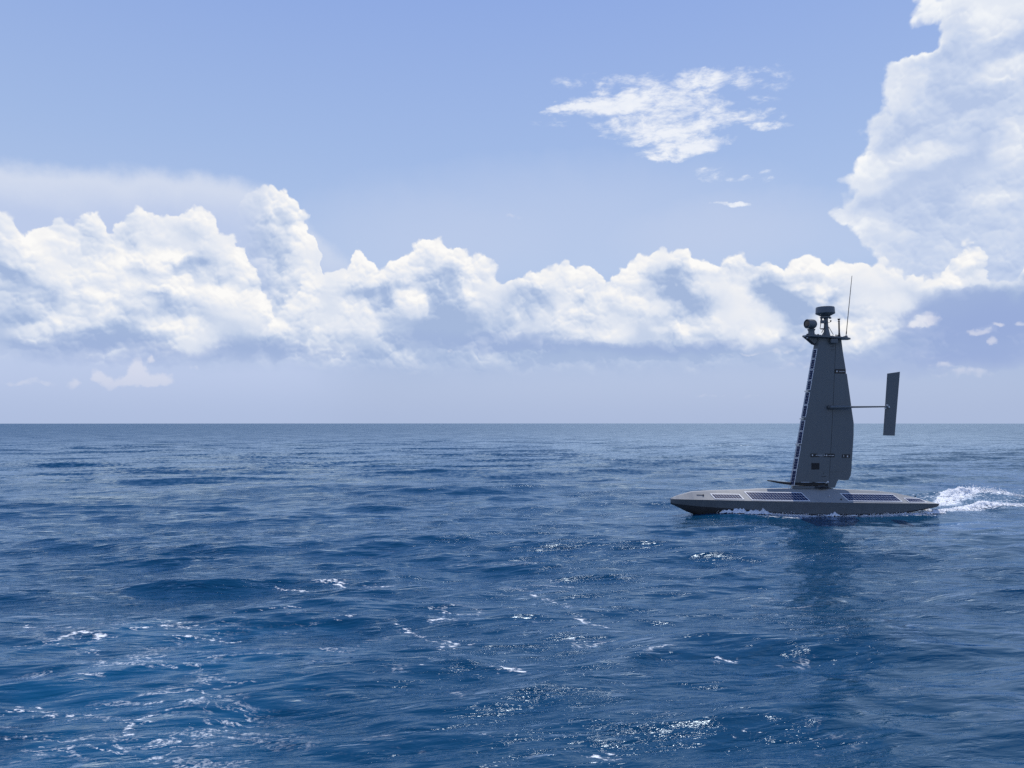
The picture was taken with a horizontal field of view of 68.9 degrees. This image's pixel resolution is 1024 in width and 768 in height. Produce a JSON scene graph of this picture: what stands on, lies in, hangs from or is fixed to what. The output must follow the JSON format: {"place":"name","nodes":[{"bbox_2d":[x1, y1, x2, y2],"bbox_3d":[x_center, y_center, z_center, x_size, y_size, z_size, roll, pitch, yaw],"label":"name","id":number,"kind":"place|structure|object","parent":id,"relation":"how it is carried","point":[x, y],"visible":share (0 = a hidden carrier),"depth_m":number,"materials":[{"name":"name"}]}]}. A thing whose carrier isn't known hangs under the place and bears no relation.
{"place":"outdoors","nodes":[
{"label":"outdoors","id":0,"kind":"place"},
{"bbox_2d":[0,423,1023,767],"bbox_3d":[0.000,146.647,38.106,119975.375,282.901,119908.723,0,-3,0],"label":"water","id":1,"kind":"structure","parent":0,"point":[402,595],"depth_m":14.55,"materials":[{"name":"blue liquid"}]},
{"bbox_2d":[670,278,938,515],"bbox_3d":[10.781,0.583,28.007,9.763,9.373,1.350,0,-3,0],"label":"sailing drone","id":2,"kind":"object","parent":1,"relation":"on","point":[822,464],"visible":0.99,"depth_m":27.73,"materials":[{"name":"grey paint"}]},
{"bbox_2d":[716,483,1023,516],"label":"spray","id":3,"kind":"object","parent":1,"relation":"on","point":[972,507],"visible":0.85,"depth_m":30.16,"materials":[{"name":"white liquid"}]},
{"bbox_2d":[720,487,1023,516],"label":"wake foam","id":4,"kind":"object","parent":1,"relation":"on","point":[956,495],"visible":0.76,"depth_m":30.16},
{"bbox_2d":[0,0,1023,423],"label":"sky","id":5,"kind":"structure","parent":0,"point":[212,211],"materials":[{"name":"blue"}]}
]}

